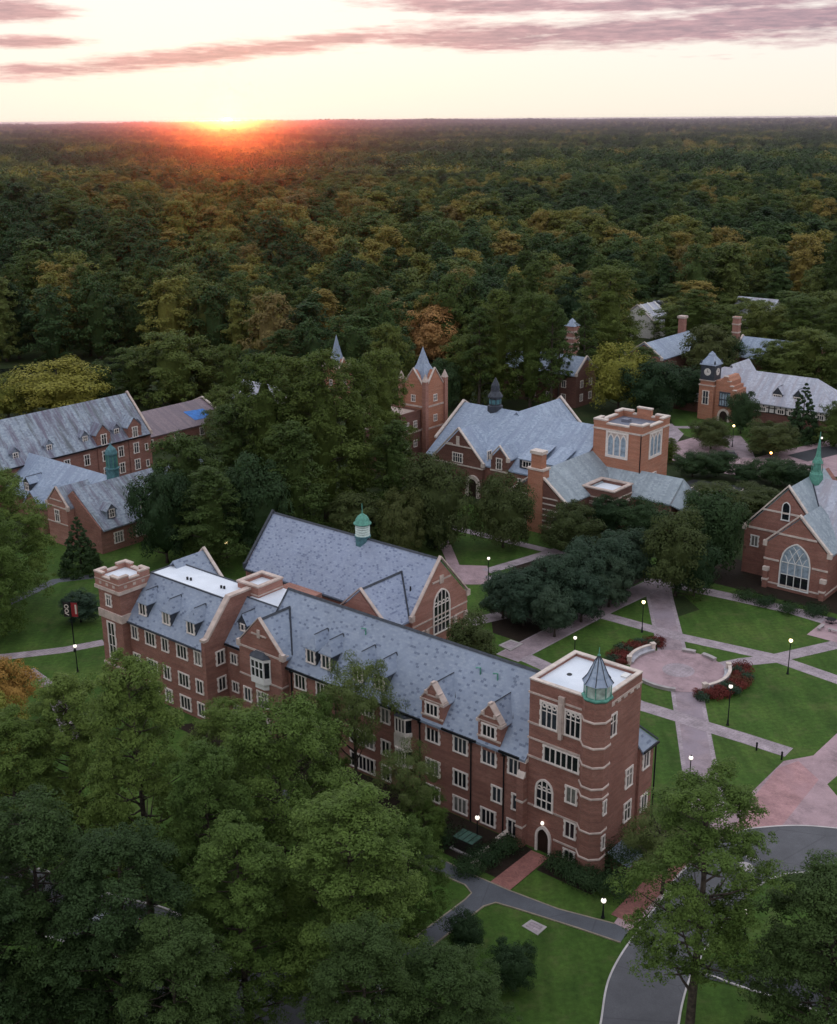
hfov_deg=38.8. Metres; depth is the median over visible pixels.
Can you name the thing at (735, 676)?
shrub
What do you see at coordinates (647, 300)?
broadleaf tree
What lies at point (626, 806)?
window
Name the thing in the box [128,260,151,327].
pine tree
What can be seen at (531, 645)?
quad path
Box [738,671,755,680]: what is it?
shrub
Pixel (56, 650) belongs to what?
lawn path
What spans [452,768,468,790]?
window
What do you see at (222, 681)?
window
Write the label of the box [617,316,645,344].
broadleaf tree
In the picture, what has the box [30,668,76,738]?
lawn path
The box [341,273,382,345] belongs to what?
pine tree
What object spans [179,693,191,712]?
window
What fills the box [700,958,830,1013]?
side road
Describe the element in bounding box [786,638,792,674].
street lamp
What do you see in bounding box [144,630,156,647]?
window
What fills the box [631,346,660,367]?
pine tree
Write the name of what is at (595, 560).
holly tree
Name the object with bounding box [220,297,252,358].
broadleaf tree
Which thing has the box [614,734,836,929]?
forecourt
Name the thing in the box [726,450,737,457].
parked car
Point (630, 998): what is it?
drive
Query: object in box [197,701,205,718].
window
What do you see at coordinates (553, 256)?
broadleaf tree
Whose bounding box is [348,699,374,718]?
window
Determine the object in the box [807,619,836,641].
picnic court
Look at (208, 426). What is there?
broadleaf tree
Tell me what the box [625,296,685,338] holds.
timbered hall
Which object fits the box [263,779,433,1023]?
broadleaf tree
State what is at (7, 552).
broadleaf tree
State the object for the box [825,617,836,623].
picnic table
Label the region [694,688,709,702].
shrub
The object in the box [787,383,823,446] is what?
conifer tree
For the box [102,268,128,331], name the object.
broadleaf tree
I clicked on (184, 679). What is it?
window
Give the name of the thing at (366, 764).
window
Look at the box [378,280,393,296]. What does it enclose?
broadleaf tree
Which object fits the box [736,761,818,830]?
forecourt band
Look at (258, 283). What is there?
broadleaf tree
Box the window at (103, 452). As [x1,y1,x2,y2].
[102,450,105,461]
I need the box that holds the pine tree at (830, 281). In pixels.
[817,237,836,303]
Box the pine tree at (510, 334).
[485,308,524,374]
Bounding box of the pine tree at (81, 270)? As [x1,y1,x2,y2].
[66,263,105,355]
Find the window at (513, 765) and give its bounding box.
[507,756,519,776]
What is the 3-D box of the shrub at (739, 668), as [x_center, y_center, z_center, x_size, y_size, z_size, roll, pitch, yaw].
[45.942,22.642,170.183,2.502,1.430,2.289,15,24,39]
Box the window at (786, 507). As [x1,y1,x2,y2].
[780,502,790,521]
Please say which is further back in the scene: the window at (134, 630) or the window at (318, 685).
the window at (134, 630)
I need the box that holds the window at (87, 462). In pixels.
[83,454,90,465]
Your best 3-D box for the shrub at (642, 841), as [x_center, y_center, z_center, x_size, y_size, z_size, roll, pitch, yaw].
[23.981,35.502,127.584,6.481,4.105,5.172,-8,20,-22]
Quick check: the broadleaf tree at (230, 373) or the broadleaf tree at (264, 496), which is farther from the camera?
the broadleaf tree at (230, 373)
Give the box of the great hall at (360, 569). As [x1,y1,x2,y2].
[243,508,469,639]
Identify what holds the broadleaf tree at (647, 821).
on the lawn at (794, 709)
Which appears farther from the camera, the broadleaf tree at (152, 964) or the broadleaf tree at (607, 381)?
the broadleaf tree at (607, 381)
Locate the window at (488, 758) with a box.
[480,747,496,768]
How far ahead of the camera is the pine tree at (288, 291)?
377.34 m
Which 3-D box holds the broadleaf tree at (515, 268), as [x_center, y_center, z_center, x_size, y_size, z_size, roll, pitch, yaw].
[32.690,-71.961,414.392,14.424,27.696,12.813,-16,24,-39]
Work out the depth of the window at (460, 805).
135.66 m
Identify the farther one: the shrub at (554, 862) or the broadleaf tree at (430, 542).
the broadleaf tree at (430, 542)
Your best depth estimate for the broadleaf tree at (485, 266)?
438.05 m
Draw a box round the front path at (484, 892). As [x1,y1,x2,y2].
[282,790,628,988]
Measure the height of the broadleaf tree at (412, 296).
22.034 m
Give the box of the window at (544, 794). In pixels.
[534,779,553,814]
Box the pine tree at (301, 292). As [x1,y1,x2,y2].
[288,285,318,325]
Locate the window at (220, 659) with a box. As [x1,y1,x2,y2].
[215,648,225,666]
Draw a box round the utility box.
[450,828,482,856]
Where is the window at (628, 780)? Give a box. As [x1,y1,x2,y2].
[624,764,633,790]
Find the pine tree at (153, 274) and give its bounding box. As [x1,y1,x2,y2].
[138,266,165,351]
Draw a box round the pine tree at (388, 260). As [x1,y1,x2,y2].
[377,255,395,287]
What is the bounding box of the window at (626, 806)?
[622,798,631,823]
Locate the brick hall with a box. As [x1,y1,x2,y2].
[93,546,659,875]
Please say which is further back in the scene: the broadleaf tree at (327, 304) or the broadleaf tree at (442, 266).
the broadleaf tree at (442, 266)
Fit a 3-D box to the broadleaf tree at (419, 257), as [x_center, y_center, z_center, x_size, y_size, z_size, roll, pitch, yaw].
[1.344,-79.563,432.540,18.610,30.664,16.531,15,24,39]
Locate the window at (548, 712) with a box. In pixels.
[539,699,557,731]
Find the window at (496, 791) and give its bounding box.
[490,784,502,804]
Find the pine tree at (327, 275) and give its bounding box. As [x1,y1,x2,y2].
[312,269,346,337]
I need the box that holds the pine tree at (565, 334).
[550,308,572,397]
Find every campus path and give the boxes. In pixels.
[669,426,687,427]
[723,436,754,457]
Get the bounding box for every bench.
[627,642,656,664]
[701,662,731,689]
[817,624,824,630]
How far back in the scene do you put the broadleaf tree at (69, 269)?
422.53 m
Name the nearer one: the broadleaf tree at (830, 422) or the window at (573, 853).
the window at (573, 853)
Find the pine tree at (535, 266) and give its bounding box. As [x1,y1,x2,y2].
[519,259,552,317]
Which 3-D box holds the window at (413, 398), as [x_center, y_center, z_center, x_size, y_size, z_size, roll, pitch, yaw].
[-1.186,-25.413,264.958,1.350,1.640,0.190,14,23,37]
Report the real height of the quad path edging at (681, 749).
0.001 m
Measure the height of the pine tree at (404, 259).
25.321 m
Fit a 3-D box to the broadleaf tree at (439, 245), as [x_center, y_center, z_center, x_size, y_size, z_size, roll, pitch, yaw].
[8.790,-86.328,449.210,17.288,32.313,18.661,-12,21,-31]
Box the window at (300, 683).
[293,672,306,691]
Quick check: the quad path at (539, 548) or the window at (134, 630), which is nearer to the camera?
the window at (134, 630)
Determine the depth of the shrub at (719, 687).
164.39 m
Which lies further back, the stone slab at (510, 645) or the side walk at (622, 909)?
the stone slab at (510, 645)
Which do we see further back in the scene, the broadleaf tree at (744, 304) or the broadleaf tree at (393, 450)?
the broadleaf tree at (744, 304)
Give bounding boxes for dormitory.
[0,391,152,511]
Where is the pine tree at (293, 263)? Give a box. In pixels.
[287,256,302,273]
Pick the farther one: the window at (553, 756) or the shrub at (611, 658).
the shrub at (611, 658)
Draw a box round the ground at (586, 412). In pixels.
[0,316,836,1023]
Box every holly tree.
[58,587,99,622]
[478,570,519,618]
[498,564,544,625]
[520,554,574,622]
[530,583,576,636]
[544,541,594,609]
[559,535,616,586]
[560,566,610,622]
[588,529,639,589]
[597,554,635,607]
[608,527,655,588]
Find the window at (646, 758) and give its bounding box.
[641,750,650,770]
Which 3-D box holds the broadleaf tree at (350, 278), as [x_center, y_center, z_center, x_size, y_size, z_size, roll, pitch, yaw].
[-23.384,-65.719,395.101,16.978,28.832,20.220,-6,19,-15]
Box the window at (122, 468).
[119,462,125,473]
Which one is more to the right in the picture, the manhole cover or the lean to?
the manhole cover
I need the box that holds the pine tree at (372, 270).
[355,262,389,295]
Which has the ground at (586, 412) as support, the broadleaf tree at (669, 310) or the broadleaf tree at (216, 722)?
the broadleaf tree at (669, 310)
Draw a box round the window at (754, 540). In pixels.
[750,534,759,546]
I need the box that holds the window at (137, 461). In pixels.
[134,458,140,469]
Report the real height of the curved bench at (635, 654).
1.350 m
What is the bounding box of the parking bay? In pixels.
[159,951,392,1023]
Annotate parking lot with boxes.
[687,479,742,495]
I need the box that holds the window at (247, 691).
[243,685,252,702]
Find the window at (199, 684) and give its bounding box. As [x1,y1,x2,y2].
[195,678,204,695]
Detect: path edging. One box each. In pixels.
[286,790,614,923]
[373,902,620,990]
[403,856,471,933]
[497,581,664,661]
[644,579,685,650]
[671,691,725,811]
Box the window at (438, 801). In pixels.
[426,782,440,804]
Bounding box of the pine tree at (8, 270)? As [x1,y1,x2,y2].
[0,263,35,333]
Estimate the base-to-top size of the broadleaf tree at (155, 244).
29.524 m
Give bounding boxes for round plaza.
[630,650,724,691]
[662,663,694,676]
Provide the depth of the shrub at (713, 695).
162.57 m
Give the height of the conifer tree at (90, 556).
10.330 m
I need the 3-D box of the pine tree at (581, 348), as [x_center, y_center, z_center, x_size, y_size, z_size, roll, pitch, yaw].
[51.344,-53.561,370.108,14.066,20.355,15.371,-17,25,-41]
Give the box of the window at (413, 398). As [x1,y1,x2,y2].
[411,394,415,401]
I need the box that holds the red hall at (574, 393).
[502,318,597,407]
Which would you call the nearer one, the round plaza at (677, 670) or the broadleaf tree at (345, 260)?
the round plaza at (677, 670)
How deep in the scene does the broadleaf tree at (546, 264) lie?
443.02 m
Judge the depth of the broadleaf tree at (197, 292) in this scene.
390.63 m
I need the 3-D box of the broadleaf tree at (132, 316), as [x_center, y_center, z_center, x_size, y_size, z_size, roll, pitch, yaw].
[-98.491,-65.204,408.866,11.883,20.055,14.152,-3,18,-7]
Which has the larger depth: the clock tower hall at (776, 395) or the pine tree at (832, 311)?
the pine tree at (832, 311)
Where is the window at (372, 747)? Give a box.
[349,729,375,750]
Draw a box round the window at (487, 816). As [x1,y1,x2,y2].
[480,806,496,828]
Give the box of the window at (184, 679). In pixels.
[178,671,190,689]
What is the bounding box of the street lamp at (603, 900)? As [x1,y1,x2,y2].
[601,897,605,918]
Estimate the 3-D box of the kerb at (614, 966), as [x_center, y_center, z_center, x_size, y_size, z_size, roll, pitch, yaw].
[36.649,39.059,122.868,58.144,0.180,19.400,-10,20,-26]
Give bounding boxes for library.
[426,377,691,533]
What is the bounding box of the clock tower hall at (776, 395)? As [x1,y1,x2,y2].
[673,351,836,432]
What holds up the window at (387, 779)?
in the brick hall
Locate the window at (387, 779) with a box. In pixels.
[381,763,391,782]
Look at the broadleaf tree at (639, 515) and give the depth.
221.34 m
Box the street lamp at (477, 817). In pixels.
[475,814,479,834]
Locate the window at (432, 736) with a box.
[425,724,440,745]
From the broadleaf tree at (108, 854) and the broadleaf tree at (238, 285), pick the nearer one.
the broadleaf tree at (108, 854)
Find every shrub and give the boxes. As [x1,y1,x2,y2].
[424,817,468,851]
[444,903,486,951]
[449,852,486,879]
[461,835,507,871]
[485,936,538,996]
[487,831,525,859]
[539,847,581,879]
[559,856,597,888]
[575,868,612,897]
[591,861,638,906]
[602,826,647,876]
[605,650,620,659]
[605,653,620,661]
[610,646,624,654]
[613,642,626,650]
[613,821,664,856]
[615,655,629,664]
[616,652,628,658]
[620,648,630,654]
[624,644,632,650]
[626,639,639,645]
[633,637,646,643]
[647,638,659,645]
[650,634,664,645]
[656,638,666,648]
[692,688,707,697]
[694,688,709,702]
[702,685,716,697]
[706,688,723,701]
[713,683,726,693]
[717,687,734,699]
[719,679,733,687]
[724,684,741,694]
[725,677,741,685]
[731,586,758,602]
[731,669,743,676]
[731,673,741,681]
[732,659,741,668]
[732,664,745,671]
[733,679,749,689]
[734,659,753,668]
[736,674,753,685]
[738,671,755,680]
[742,664,753,675]
[751,593,778,607]
[774,599,803,615]
[800,601,832,617]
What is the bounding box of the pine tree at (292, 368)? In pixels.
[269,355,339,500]
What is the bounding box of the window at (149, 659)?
[146,657,157,673]
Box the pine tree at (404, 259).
[393,254,411,285]
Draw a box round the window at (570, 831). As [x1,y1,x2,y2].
[563,819,576,840]
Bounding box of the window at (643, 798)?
[639,792,647,812]
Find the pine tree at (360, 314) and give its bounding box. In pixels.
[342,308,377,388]
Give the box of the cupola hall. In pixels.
[6,439,224,553]
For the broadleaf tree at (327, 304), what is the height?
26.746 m
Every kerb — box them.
[37,868,213,948]
[599,825,836,1023]
[678,872,805,1023]
[700,973,816,1010]
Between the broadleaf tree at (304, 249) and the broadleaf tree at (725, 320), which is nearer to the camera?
the broadleaf tree at (725, 320)
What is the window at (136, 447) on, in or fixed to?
in the dormitory
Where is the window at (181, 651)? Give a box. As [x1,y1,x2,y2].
[175,643,188,661]
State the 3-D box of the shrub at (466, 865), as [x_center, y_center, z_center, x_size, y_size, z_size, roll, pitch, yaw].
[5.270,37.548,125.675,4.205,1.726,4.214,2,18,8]
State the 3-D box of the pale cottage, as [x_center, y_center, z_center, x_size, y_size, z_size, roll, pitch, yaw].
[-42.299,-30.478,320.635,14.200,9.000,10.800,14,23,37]
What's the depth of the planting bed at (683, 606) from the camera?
194.15 m
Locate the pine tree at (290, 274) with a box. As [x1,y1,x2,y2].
[276,265,303,304]
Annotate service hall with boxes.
[139,396,215,451]
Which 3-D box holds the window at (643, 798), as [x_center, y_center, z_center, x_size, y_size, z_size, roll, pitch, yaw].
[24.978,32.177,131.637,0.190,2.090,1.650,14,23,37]
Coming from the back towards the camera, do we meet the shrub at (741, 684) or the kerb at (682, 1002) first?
the shrub at (741, 684)
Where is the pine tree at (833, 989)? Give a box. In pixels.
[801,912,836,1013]
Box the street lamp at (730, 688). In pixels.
[726,684,732,725]
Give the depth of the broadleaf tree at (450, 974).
92.34 m
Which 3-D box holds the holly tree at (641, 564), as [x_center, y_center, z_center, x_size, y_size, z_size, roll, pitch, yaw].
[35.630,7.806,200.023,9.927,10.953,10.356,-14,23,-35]
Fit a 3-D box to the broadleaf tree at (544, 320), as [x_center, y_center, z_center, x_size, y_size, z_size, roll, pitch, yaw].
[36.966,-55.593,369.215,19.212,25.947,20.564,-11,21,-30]
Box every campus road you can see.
[668,424,683,441]
[673,438,836,477]
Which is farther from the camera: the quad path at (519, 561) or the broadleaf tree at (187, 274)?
the broadleaf tree at (187, 274)
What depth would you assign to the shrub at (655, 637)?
180.26 m
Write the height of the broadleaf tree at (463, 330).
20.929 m
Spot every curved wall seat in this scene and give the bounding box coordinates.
[642,678,675,691]
[682,648,695,653]
[702,652,716,660]
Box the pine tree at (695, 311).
[661,288,724,336]
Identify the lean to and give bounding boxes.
[608,840,641,872]
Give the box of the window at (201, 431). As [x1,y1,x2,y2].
[199,427,204,434]
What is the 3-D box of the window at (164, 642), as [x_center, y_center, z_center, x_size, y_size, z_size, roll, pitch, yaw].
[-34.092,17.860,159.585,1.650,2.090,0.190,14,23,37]
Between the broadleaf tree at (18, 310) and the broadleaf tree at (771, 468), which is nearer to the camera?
the broadleaf tree at (771, 468)
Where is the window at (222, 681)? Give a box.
[217,674,227,692]
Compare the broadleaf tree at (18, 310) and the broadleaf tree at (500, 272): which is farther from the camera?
the broadleaf tree at (500, 272)
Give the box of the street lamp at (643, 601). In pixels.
[641,600,644,632]
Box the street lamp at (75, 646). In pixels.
[73,644,78,672]
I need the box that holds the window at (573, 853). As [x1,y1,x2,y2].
[562,847,575,860]
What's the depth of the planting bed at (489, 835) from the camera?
134.25 m
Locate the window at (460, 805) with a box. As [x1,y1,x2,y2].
[452,794,467,816]
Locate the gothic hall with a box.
[741,432,836,601]
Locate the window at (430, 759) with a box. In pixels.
[425,756,440,777]
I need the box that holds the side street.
[788,445,836,461]
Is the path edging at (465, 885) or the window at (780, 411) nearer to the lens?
the path edging at (465, 885)
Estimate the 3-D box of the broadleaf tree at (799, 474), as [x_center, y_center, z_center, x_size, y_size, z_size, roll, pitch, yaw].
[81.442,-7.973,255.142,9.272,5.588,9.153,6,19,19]
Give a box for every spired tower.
[323,335,352,405]
[364,347,447,478]
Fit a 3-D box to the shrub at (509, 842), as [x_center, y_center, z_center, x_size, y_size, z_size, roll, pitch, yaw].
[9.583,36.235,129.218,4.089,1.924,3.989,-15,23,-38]
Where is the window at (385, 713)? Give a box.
[380,706,390,725]
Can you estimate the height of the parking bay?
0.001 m
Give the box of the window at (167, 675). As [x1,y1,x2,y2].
[163,665,171,680]
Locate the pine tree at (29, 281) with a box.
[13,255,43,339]
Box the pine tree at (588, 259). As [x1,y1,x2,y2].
[580,254,595,280]
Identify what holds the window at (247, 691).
in the brick hall
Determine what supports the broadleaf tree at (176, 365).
on the ground at (586, 412)
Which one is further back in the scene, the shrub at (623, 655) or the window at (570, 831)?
the shrub at (623, 655)
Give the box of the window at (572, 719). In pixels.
[563,708,581,740]
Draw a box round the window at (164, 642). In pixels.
[160,636,169,653]
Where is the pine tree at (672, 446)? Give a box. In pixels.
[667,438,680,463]
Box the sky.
[0,0,836,124]
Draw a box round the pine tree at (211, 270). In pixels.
[201,265,226,334]
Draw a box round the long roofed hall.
[625,315,694,372]
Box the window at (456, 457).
[452,452,462,463]
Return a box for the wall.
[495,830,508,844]
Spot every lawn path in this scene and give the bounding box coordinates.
[0,640,103,658]
[5,575,93,606]
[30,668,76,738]
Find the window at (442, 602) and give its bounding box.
[433,588,450,635]
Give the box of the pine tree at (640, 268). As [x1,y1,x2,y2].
[631,261,648,300]
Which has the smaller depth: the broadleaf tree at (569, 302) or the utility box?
the utility box
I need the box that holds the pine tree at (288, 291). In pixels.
[274,283,297,318]
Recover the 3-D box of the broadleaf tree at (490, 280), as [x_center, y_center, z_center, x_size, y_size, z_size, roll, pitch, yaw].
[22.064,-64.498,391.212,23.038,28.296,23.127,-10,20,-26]
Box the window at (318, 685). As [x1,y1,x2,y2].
[315,681,326,699]
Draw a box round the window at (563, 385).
[561,380,565,387]
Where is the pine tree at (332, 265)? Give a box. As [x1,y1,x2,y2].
[330,260,344,274]
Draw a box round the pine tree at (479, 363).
[458,306,500,404]
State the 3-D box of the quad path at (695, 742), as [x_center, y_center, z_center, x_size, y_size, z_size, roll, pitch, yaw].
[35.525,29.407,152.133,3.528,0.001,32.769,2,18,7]
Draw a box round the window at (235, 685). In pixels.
[231,680,239,693]
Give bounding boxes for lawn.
[0,495,836,1023]
[667,409,827,449]
[827,776,836,794]
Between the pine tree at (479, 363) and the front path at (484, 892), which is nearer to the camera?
the front path at (484, 892)
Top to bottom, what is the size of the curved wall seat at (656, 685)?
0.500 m
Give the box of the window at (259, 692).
[256,689,268,708]
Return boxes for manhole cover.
[740,862,752,871]
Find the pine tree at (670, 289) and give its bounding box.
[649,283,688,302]
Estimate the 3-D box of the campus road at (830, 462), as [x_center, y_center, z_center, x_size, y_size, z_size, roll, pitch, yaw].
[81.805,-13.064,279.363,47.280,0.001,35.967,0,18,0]
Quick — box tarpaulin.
[184,409,208,419]
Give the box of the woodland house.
[735,296,781,327]
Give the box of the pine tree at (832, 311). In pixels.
[817,303,836,337]
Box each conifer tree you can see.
[57,516,103,579]
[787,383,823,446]
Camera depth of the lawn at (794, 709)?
157.91 m
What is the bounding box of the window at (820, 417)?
[817,415,824,420]
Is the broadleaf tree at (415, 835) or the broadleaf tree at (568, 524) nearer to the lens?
the broadleaf tree at (415, 835)
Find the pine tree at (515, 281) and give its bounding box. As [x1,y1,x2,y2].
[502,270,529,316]
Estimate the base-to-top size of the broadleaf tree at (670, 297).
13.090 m
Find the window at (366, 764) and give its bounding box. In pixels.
[350,750,375,775]
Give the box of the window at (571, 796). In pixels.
[564,784,577,806]
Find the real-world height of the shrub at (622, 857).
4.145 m
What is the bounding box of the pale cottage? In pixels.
[232,380,286,403]
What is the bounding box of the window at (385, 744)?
[380,738,390,756]
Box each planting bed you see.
[179,722,532,876]
[491,552,643,641]
[537,822,672,893]
[673,596,698,616]
[713,557,836,613]
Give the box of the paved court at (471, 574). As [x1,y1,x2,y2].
[441,539,487,583]
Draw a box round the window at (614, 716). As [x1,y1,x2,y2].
[610,711,617,738]
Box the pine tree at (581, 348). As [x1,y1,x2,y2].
[572,308,597,358]
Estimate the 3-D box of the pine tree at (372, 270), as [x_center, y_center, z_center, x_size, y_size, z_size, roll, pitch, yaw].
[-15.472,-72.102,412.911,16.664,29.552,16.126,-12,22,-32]
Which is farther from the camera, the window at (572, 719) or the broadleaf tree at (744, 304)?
the broadleaf tree at (744, 304)
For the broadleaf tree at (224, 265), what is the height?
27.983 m
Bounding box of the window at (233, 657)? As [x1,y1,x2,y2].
[230,652,237,665]
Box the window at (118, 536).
[113,530,124,543]
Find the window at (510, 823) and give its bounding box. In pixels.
[506,817,515,837]
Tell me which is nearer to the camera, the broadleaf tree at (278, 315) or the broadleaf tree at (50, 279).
the broadleaf tree at (278, 315)
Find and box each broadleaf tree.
[0,263,20,288]
[0,277,32,361]
[0,282,35,358]
[0,354,114,415]
[0,371,35,419]
[0,467,58,605]
[0,508,37,638]
[0,656,44,718]
[0,690,35,795]
[0,703,86,889]
[0,781,131,1023]
[0,855,60,1023]
[17,672,136,847]
[19,284,85,362]
[23,815,206,1023]
[29,260,76,339]
[29,270,73,353]
[48,250,105,314]
[55,245,89,280]
[64,263,86,336]
[68,272,125,358]
[72,647,205,913]
[79,282,122,341]
[81,359,133,399]
[97,255,121,288]
[99,290,128,349]
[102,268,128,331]
[103,345,158,400]
[108,911,258,1023]
[113,275,150,342]
[116,293,149,349]
[122,258,148,294]
[123,238,176,281]
[123,463,195,563]
[126,329,223,408]
[128,238,152,278]
[134,429,229,553]
[135,275,194,353]
[139,257,169,326]
[142,263,197,345]
[161,736,264,954]
[164,246,196,281]
[170,465,251,571]
[176,696,284,824]
[179,809,306,1023]
[180,276,241,349]
[186,284,254,362]
[187,228,220,269]
[187,348,222,399]
[188,272,209,327]
[189,282,208,347]
[192,247,236,274]
[194,689,370,945]
[196,249,224,281]
[200,383,246,428]
[200,403,263,505]
[203,409,235,446]
[209,244,231,277]
[209,343,255,400]
[213,271,253,345]
[215,253,242,282]
[219,270,231,288]
[219,351,313,494]
[219,450,293,558]
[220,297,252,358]
[225,388,257,430]
[227,269,252,332]
[229,262,272,294]
[235,348,277,381]
[236,242,262,270]
[236,292,303,354]
[239,291,284,359]
[240,259,261,293]
[242,279,266,338]
[244,253,263,284]
[244,285,273,345]
[251,265,293,293]
[254,308,295,378]
[259,240,293,286]
[262,419,332,523]
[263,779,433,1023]
[276,347,376,521]
[279,690,352,808]
[283,242,326,280]
[283,276,321,307]
[285,254,315,285]
[288,317,334,395]
[293,292,330,344]
[296,909,434,1023]
[303,262,326,287]
[307,284,321,301]
[312,287,345,355]
[317,254,335,270]
[317,650,410,784]
[322,490,382,541]
[330,235,364,270]
[330,251,363,291]
[330,271,361,338]
[331,357,385,509]
[334,282,356,335]
[339,257,379,303]
[345,347,418,487]
[349,253,378,278]
[350,286,414,353]
[358,237,389,284]
[362,288,413,386]
[362,419,418,514]
[363,321,417,403]
[366,735,444,826]
[366,815,455,946]
[373,325,418,394]
[374,485,425,551]
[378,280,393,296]
[381,246,401,277]
[381,936,522,1023]
[382,269,410,300]
[390,267,431,315]
[392,293,423,353]
[394,288,427,322]
[396,451,479,550]
[396,783,449,854]
[402,292,444,364]
[406,304,461,364]
[407,251,437,288]
[414,271,479,366]
[423,240,459,273]
[423,270,462,304]
[424,262,449,294]
[424,521,452,549]
[430,258,473,289]
[430,357,463,407]
[436,256,482,283]
[438,267,476,296]
[438,333,489,404]
[445,606,499,655]
[446,308,493,373]
[452,247,482,270]
[456,275,497,335]
[461,287,525,401]
[465,273,507,346]
[466,250,495,276]
[469,470,538,547]
[475,261,496,278]
[487,252,521,278]
[489,280,512,309]
[494,264,509,289]
[500,291,564,407]
[502,265,525,332]
[519,290,563,353]
[527,249,556,294]
[530,300,576,400]
[531,247,548,260]
[537,498,605,549]
[542,262,572,294]
[544,266,586,325]
[548,253,561,279]
[553,274,598,343]
[560,232,598,276]
[570,264,649,363]
[578,270,598,317]
[584,341,654,410]
[587,252,607,311]
[587,494,633,533]
[595,270,634,345]
[599,283,644,309]
[600,258,649,308]
[604,756,795,1023]
[613,494,671,537]
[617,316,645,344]
[617,356,686,414]
[619,798,702,894]
[620,260,654,307]
[639,504,711,602]
[641,298,658,302]
[644,304,687,340]
[649,254,676,297]
[652,294,690,309]
[669,365,700,407]
[669,536,723,595]
[672,244,715,294]
[672,449,713,476]
[677,480,755,518]
[678,488,751,574]
[679,322,741,372]
[686,304,747,338]
[686,416,733,448]
[689,332,748,366]
[702,449,741,477]
[706,294,736,324]
[710,848,836,1023]
[725,391,761,433]
[726,296,754,326]
[726,480,781,516]
[729,299,791,338]
[729,459,760,482]
[739,300,792,339]
[744,418,801,455]
[745,338,788,372]
[747,455,793,485]
[757,342,819,376]
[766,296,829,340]
[766,325,835,382]
[779,460,812,484]
[788,290,836,331]
[793,329,833,344]
[801,337,836,389]
[812,401,836,446]
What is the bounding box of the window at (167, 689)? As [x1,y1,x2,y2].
[165,687,173,703]
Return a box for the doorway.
[534,821,550,855]
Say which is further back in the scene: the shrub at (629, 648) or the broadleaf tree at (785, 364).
the broadleaf tree at (785, 364)
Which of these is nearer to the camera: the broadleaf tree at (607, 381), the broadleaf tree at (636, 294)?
the broadleaf tree at (607, 381)
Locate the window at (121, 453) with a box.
[118,445,124,456]
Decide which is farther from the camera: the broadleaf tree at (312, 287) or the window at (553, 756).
the broadleaf tree at (312, 287)
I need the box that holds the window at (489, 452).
[487,450,491,460]
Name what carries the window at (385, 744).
in the brick hall
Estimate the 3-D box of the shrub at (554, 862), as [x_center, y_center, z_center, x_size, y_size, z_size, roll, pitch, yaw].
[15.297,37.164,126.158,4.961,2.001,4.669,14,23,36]
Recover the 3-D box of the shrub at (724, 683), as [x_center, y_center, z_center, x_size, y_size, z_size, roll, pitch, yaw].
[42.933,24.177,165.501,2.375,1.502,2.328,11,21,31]
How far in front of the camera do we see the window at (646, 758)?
130.01 m
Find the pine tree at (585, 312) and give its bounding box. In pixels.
[569,301,598,367]
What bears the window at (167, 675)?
in the brick hall
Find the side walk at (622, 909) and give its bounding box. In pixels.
[611,863,685,921]
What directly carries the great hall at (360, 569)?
on the lawn at (794, 709)
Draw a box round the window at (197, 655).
[193,650,202,666]
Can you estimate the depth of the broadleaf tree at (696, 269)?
461.54 m
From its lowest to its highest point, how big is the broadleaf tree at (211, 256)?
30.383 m
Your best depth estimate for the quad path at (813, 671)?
180.00 m
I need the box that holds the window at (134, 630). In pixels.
[130,624,138,640]
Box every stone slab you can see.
[499,639,522,650]
[522,919,546,934]
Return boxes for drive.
[0,869,180,1021]
[602,826,836,1023]
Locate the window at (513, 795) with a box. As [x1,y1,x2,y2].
[510,792,515,810]
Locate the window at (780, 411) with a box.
[776,409,784,414]
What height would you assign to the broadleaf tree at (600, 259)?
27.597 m
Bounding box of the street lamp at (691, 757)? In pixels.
[689,755,692,772]
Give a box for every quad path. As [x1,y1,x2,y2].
[453,528,564,554]
[468,612,505,624]
[482,548,559,572]
[498,582,662,660]
[521,655,792,756]
[601,614,836,683]
[648,579,681,649]
[652,579,826,622]
[675,691,721,811]
[719,641,836,668]
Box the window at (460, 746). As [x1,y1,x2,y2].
[452,735,468,756]
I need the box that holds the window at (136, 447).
[133,442,139,453]
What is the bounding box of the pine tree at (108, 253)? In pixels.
[99,252,121,274]
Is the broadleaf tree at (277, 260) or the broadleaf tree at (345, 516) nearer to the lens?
the broadleaf tree at (345, 516)
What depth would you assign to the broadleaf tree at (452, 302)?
369.71 m
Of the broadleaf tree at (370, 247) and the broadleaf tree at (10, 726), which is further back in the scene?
the broadleaf tree at (370, 247)
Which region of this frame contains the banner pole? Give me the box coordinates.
[63,601,77,651]
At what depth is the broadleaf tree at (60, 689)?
120.23 m
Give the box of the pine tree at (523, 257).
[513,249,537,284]
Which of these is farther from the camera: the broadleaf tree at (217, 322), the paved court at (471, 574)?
the broadleaf tree at (217, 322)
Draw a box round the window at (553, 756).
[542,744,579,774]
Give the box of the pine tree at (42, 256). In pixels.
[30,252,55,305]
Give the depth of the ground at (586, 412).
326.95 m

